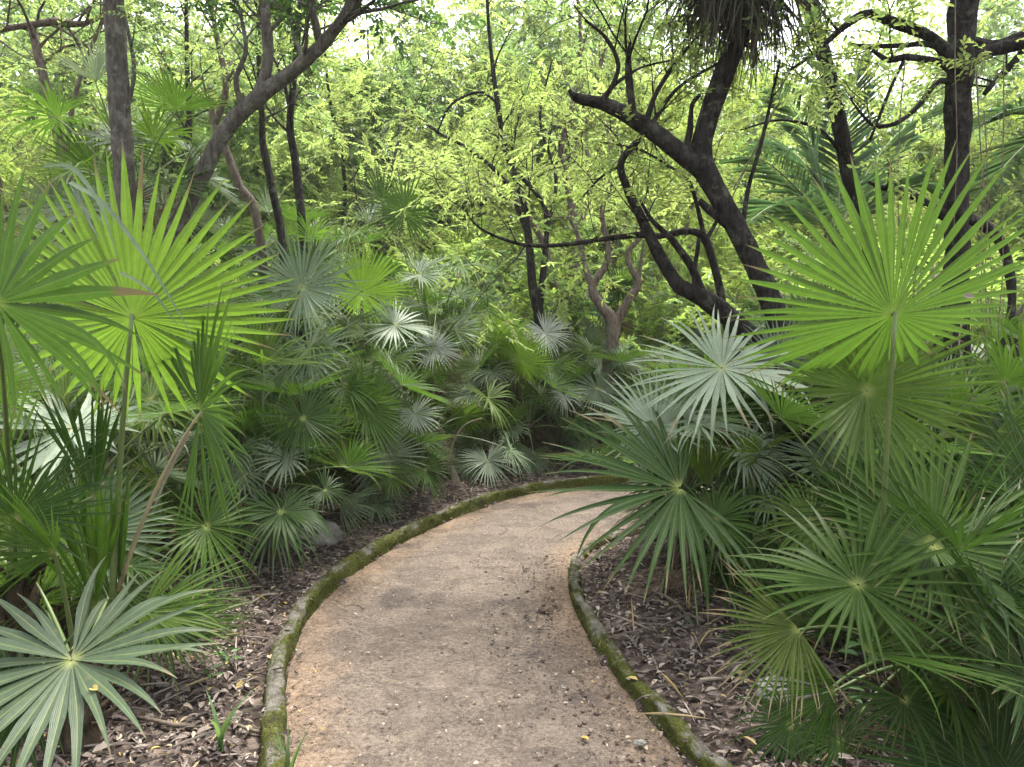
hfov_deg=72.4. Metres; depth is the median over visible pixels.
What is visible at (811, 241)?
shrub
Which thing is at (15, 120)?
forest tree
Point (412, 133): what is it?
forest tree
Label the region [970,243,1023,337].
shrub
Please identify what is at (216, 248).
fan palm
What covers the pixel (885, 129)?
forest tree
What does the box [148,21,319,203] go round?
forest tree
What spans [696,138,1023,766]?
fan palm
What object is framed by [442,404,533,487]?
fan palm
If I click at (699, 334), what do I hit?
shrub
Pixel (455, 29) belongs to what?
forest tree
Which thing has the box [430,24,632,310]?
forest tree
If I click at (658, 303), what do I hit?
shrub
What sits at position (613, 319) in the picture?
tree
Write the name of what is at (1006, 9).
forest tree
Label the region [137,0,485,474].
tree
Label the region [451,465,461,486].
dry leaf sheath
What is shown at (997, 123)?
forest tree
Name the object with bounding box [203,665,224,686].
seedling
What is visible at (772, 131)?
forest tree
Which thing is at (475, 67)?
forest tree
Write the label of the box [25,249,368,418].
shrub
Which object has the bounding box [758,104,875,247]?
forest tree
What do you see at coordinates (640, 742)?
pebble
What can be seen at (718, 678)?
stick
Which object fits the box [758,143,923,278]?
forest tree
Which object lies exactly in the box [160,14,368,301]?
forest tree
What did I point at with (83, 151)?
fan palm
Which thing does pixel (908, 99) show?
forest tree
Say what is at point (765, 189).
forest tree
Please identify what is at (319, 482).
fan palm
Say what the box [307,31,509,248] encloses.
forest tree
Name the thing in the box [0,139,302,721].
fan palm
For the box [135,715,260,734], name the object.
stick
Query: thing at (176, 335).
shrub
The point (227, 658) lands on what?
seedling
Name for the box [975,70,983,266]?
hanging vine
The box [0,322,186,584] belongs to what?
fan palm
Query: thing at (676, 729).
kerb
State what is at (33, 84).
forest tree
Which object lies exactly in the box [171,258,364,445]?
fan palm
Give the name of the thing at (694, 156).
tree
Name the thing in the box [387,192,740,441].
shrub
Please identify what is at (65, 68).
hanging vine
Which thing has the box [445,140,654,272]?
forest tree
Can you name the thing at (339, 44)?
forest tree
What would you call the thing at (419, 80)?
forest tree
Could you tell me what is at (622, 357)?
fan palm
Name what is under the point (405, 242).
shrub
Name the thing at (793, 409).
fan palm
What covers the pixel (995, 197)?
forest tree
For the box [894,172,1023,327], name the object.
shrub
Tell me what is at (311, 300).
fan palm
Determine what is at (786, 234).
shrub
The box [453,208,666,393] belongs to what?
shrub
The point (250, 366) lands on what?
fan palm
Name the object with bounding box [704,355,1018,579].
fan palm
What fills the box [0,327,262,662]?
fan palm
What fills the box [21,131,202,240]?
forest tree
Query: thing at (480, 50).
forest tree
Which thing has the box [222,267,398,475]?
fan palm
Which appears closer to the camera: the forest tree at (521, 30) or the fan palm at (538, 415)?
the fan palm at (538, 415)
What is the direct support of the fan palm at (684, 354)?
on the ground
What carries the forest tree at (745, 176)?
on the ground
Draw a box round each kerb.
[256,472,989,766]
[568,526,732,766]
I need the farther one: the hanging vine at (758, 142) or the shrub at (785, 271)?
the shrub at (785, 271)
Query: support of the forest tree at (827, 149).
on the ground
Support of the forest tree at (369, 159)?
on the ground
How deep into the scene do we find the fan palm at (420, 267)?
7.84 m
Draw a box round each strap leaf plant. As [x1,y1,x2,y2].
[206,690,254,751]
[272,727,309,766]
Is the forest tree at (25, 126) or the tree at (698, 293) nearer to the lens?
the tree at (698, 293)
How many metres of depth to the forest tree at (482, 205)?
26.49 m
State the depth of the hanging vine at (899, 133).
4.72 m
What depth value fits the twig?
3.66 m
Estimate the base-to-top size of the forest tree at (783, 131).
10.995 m
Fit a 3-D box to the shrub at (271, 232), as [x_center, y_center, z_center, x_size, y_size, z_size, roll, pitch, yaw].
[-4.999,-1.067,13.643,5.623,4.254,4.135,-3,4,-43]
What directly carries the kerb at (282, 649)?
on the ground
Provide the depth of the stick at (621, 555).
5.06 m
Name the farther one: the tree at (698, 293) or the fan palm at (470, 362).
the fan palm at (470, 362)
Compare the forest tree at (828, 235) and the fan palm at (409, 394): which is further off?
the forest tree at (828, 235)
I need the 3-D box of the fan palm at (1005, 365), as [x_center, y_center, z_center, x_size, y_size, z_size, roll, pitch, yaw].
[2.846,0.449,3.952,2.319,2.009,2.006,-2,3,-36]
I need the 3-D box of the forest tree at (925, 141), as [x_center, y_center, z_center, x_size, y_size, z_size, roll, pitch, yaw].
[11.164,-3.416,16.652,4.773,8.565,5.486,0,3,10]
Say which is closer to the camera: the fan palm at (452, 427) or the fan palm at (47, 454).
the fan palm at (47, 454)
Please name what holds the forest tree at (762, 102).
on the ground
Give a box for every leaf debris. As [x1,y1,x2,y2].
[220,475,764,766]
[286,483,696,766]
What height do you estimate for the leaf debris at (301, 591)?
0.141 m
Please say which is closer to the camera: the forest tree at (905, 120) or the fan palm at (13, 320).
the fan palm at (13, 320)
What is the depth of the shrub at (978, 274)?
13.41 m
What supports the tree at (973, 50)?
on the ground
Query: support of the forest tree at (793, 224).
on the ground
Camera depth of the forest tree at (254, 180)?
21.38 m
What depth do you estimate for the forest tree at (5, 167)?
13.82 m
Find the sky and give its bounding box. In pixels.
[0,0,1023,196]
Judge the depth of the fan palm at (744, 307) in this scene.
12.18 m
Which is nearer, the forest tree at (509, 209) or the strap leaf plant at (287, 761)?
the strap leaf plant at (287, 761)
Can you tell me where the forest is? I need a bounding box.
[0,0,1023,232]
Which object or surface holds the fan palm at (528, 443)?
on the ground
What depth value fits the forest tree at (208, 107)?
19.61 m
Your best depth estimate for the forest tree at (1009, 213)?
15.71 m
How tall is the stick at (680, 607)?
0.045 m
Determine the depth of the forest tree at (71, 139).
21.83 m
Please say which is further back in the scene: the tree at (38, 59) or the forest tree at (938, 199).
the forest tree at (938, 199)
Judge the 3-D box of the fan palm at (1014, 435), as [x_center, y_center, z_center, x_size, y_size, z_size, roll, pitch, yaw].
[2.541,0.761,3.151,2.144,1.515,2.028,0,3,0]
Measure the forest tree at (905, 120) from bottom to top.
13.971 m
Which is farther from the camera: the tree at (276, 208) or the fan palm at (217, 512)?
the tree at (276, 208)
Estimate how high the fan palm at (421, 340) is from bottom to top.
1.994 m
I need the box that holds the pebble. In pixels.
[634,739,646,746]
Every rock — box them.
[299,520,346,545]
[756,675,821,704]
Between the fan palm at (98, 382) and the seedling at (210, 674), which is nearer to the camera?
the seedling at (210, 674)
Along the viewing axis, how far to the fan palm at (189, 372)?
6.32 m
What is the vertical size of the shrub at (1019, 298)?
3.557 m
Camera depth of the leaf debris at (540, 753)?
3.32 m
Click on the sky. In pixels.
(861, 2)
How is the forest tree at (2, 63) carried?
on the ground
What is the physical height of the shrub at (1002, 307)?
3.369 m
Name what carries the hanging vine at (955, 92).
hanging from the tree at (973, 50)
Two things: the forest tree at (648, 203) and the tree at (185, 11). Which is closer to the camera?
the tree at (185, 11)
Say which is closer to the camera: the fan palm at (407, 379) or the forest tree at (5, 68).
the fan palm at (407, 379)
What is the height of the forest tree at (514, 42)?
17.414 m
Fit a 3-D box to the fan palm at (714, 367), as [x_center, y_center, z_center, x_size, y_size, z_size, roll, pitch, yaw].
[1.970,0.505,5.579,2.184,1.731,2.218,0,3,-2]
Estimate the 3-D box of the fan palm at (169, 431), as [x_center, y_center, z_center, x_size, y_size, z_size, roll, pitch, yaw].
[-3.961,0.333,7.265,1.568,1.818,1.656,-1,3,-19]
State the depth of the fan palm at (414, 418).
6.31 m
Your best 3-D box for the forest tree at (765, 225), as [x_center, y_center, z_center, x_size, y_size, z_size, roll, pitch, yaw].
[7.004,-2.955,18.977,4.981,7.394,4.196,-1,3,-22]
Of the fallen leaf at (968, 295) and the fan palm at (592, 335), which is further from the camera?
the fan palm at (592, 335)
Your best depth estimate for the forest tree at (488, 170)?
25.55 m
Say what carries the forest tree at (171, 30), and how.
on the ground
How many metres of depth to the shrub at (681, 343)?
12.43 m
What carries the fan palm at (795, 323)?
on the ground
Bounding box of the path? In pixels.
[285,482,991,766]
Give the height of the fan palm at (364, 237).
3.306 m
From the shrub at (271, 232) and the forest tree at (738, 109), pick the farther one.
the forest tree at (738, 109)
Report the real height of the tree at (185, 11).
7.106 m
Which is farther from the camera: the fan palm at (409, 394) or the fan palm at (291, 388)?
the fan palm at (409, 394)
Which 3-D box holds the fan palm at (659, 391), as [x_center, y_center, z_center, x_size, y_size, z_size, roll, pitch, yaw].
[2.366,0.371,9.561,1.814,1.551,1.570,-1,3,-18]
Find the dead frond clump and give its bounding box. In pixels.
[633,0,849,107]
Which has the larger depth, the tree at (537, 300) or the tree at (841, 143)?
the tree at (537, 300)
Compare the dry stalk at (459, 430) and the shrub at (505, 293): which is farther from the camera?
the shrub at (505, 293)
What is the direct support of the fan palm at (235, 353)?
on the ground
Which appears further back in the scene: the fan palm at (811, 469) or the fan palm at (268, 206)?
the fan palm at (268, 206)
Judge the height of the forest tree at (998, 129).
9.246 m
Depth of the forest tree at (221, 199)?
14.14 m
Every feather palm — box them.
[713,42,943,376]
[969,95,1023,199]
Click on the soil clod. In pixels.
(544, 609)
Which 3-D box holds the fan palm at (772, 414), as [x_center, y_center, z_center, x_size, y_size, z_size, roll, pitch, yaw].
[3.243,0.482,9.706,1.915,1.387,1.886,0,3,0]
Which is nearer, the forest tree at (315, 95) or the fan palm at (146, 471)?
the fan palm at (146, 471)
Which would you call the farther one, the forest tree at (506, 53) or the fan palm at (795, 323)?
the forest tree at (506, 53)
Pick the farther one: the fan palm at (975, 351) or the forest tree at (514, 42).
the forest tree at (514, 42)
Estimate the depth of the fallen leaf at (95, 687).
1.88 m
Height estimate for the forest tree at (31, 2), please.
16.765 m
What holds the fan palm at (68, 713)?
on the ground
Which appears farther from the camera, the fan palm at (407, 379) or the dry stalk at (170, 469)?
the fan palm at (407, 379)
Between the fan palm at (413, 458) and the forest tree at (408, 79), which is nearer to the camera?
the fan palm at (413, 458)
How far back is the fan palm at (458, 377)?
11.43 m
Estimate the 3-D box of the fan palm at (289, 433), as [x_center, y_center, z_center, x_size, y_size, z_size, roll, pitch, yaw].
[-1.639,0.379,4.939,1.832,1.982,1.680,0,3,0]
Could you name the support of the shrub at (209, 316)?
on the ground
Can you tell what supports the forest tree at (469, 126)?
on the ground
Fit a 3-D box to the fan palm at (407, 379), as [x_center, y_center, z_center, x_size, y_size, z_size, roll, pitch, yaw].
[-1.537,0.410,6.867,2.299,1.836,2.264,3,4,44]
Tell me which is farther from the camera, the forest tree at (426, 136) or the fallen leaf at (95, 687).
the forest tree at (426, 136)
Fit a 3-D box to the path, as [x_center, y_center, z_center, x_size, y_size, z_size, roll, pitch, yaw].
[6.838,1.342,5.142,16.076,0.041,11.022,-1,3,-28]
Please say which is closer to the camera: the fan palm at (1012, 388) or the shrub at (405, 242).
the fan palm at (1012, 388)
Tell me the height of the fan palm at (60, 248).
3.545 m
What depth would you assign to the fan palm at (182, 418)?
6.02 m
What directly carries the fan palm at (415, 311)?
on the ground
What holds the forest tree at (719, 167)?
on the ground
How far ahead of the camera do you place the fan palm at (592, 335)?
9.99 m
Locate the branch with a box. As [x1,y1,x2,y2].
[529,459,574,465]
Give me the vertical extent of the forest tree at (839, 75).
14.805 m
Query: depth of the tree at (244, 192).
7.96 m
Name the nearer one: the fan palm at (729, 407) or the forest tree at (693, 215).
the fan palm at (729, 407)
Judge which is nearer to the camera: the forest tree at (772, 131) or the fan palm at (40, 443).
the fan palm at (40, 443)
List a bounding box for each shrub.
[25,162,231,387]
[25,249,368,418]
[37,198,256,438]
[57,268,245,423]
[113,222,347,274]
[216,217,341,318]
[319,216,498,394]
[350,218,637,442]
[367,215,687,343]
[386,285,529,427]
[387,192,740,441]
[399,275,561,424]
[444,185,702,426]
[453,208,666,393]
[476,277,690,398]
[583,255,716,395]
[619,291,760,423]
[630,226,858,405]
[631,258,723,401]
[646,201,939,415]
[670,180,828,336]
[682,224,824,270]
[728,260,879,401]
[740,251,833,350]
[796,229,1023,359]
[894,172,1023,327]
[913,263,1022,318]
[925,263,1019,394]
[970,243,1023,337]
[994,271,1023,315]
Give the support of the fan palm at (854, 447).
on the ground
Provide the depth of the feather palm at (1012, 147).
6.11 m
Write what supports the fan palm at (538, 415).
on the ground
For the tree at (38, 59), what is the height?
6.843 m
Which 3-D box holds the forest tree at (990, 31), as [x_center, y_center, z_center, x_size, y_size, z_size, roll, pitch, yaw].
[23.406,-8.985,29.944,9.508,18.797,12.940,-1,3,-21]
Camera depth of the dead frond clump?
4.29 m
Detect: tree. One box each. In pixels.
[0,0,77,238]
[0,0,165,262]
[0,0,169,152]
[0,0,204,471]
[0,0,254,257]
[0,3,102,233]
[0,14,82,264]
[0,62,28,155]
[0,77,102,303]
[1,0,317,268]
[1,85,63,262]
[6,117,100,302]
[16,67,240,212]
[21,67,260,265]
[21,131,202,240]
[24,116,194,239]
[73,0,312,201]
[89,32,334,266]
[94,0,188,509]
[103,75,346,250]
[127,0,253,457]
[136,0,274,447]
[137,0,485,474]
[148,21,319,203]
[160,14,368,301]
[184,0,339,353]
[200,0,445,287]
[209,0,364,479]
[216,0,527,277]
[217,0,551,311]
[217,15,382,241]
[238,45,357,257]
[241,53,440,245]
[303,77,457,248]
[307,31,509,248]
[322,58,526,289]
[333,73,510,252]
[336,4,484,252]
[344,0,601,446]
[371,0,541,255]
[381,15,824,556]
[382,23,579,279]
[396,87,645,396]
[423,41,648,248]
[429,56,569,249]
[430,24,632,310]
[430,84,598,243]
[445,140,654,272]
[448,0,627,263]
[448,0,644,444]
[457,15,717,265]
[469,0,762,268]
[472,37,744,374]
[473,0,743,269]
[495,0,898,574]
[495,59,752,428]
[530,40,685,457]
[549,56,788,341]
[595,7,803,267]
[595,49,817,351]
[621,73,761,312]
[630,73,791,257]
[671,154,784,257]
[679,145,853,296]
[691,0,1023,517]
[693,110,800,266]
[713,155,803,248]
[718,67,929,252]
[733,154,844,269]
[740,3,909,426]
[741,88,936,240]
[742,139,983,295]
[746,111,891,283]
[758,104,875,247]
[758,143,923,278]
[775,103,944,257]
[780,59,980,266]
[806,163,972,280]
[819,37,1023,221]
[843,115,1014,224]
[859,99,941,167]
[875,68,1023,295]
[878,0,1023,141]
[889,0,1023,260]
[906,28,1023,295]
[931,124,1023,266]
[935,0,1023,180]
[943,92,1023,259]
[970,87,1023,198]
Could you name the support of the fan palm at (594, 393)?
on the ground
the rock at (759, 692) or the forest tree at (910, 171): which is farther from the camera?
the forest tree at (910, 171)
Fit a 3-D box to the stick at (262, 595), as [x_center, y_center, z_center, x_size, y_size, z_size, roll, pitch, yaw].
[-1.550,1.300,4.167,0.034,0.060,0.449,1,3,21]
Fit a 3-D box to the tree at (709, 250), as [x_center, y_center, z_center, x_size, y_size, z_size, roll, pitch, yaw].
[0.833,-0.513,5.171,2.108,3.746,1.205,-1,3,-16]
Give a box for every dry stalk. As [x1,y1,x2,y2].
[150,431,190,517]
[449,417,481,457]
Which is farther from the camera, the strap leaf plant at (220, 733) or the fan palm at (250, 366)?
the fan palm at (250, 366)
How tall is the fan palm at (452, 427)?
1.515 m
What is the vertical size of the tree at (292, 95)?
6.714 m
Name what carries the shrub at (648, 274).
on the ground
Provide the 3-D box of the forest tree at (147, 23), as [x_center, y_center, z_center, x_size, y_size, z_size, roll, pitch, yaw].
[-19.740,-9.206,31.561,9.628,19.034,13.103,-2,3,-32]
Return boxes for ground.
[0,379,1021,766]
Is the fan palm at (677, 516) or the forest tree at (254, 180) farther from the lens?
the forest tree at (254, 180)
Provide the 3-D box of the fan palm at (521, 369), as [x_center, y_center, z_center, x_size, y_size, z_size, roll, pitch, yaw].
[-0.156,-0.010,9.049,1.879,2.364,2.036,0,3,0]
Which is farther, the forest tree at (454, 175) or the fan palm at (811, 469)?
the forest tree at (454, 175)
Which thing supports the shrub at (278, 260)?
on the ground
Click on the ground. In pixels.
(254, 743)
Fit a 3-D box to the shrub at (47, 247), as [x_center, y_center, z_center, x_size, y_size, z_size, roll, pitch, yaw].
[-7.460,-1.576,13.983,5.408,5.564,7.354,-3,4,-42]
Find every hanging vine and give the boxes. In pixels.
[60,24,66,152]
[714,13,817,234]
[733,25,798,189]
[897,60,905,267]
[953,0,957,243]
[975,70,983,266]
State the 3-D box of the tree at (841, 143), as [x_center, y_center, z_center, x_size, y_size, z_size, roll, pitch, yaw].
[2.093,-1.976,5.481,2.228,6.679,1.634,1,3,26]
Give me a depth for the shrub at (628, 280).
17.16 m
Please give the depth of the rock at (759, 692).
2.99 m
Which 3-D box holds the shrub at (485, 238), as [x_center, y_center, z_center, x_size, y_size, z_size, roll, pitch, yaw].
[-0.291,-1.263,15.833,7.133,4.646,6.018,-2,3,-34]
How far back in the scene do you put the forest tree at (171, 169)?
15.28 m
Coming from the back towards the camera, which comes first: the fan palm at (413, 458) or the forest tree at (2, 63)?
the forest tree at (2, 63)
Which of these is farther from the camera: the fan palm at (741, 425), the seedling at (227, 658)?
the fan palm at (741, 425)
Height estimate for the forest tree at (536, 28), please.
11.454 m
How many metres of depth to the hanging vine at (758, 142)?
4.93 m
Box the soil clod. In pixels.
[538,607,551,612]
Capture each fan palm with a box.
[0,25,245,287]
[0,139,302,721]
[0,266,225,602]
[0,301,108,478]
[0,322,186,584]
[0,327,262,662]
[0,367,122,560]
[0,370,186,519]
[0,460,260,766]
[3,359,289,564]
[22,279,255,464]
[47,226,166,312]
[80,376,194,458]
[139,402,271,506]
[144,213,258,462]
[145,296,404,575]
[153,365,404,580]
[163,314,319,467]
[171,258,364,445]
[183,221,441,505]
[198,349,356,487]
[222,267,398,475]
[226,184,373,355]
[245,333,457,517]
[252,403,344,492]
[262,203,422,480]
[309,323,462,472]
[309,378,450,496]
[315,387,455,528]
[332,304,445,416]
[337,339,537,485]
[348,166,523,469]
[350,277,452,380]
[438,361,522,452]
[439,290,575,463]
[439,339,488,437]
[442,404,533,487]
[445,349,597,476]
[479,265,524,328]
[480,363,593,438]
[483,331,600,447]
[527,304,842,647]
[530,314,647,450]
[530,332,650,451]
[548,260,675,440]
[555,337,710,469]
[595,357,907,568]
[624,350,862,516]
[624,363,725,440]
[635,340,703,417]
[641,379,825,558]
[666,321,708,355]
[674,360,1023,670]
[691,279,1023,551]
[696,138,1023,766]
[701,386,784,450]
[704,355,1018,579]
[712,290,790,415]
[769,396,911,529]
[783,357,1022,542]
[785,294,1022,498]
[805,301,1023,539]
[832,384,1023,766]
[909,302,1022,508]
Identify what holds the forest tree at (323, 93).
on the ground
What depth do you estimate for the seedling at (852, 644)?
2.91 m
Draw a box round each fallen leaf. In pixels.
[89,684,97,689]
[963,293,973,297]
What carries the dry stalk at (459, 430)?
on the ground
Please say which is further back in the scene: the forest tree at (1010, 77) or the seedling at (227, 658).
the forest tree at (1010, 77)
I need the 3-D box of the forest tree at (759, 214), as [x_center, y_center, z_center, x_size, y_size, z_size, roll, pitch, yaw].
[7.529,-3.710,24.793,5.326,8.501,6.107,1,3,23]
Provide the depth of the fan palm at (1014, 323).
4.90 m
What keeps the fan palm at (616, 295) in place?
on the ground
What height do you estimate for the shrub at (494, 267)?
3.917 m
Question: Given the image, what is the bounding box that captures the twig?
[241,601,245,643]
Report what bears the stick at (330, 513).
on the ground
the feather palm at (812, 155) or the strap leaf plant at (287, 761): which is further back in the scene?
the feather palm at (812, 155)
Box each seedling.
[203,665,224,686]
[213,648,241,669]
[822,682,863,717]
[838,638,878,701]
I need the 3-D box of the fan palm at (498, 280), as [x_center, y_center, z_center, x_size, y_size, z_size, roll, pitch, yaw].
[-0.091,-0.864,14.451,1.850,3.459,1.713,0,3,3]
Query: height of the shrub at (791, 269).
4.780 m
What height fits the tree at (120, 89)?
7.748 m
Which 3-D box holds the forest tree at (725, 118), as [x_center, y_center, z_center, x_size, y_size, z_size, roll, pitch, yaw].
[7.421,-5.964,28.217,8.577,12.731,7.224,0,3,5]
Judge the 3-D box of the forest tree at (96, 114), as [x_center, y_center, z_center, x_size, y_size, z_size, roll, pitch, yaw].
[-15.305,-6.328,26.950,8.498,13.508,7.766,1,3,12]
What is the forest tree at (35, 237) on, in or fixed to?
on the ground
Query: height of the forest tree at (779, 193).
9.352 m
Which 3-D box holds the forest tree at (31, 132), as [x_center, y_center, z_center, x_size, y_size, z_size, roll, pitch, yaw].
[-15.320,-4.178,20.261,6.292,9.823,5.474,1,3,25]
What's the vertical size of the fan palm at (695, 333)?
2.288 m
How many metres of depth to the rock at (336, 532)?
5.49 m
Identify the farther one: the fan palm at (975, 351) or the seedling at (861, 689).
the fan palm at (975, 351)
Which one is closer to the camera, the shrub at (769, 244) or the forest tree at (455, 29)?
the shrub at (769, 244)
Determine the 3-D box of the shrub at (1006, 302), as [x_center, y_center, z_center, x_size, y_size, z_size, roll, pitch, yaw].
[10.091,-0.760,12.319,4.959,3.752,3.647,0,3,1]
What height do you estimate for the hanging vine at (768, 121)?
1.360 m
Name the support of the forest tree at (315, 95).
on the ground
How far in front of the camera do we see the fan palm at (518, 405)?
11.39 m
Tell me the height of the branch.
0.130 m
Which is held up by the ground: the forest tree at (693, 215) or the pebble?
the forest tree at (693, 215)
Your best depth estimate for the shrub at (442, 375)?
13.00 m
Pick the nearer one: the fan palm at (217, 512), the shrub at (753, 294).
the fan palm at (217, 512)
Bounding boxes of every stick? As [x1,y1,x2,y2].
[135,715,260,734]
[223,593,278,611]
[319,512,355,516]
[598,554,637,560]
[649,586,705,623]
[700,655,772,681]
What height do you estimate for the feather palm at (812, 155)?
4.838 m

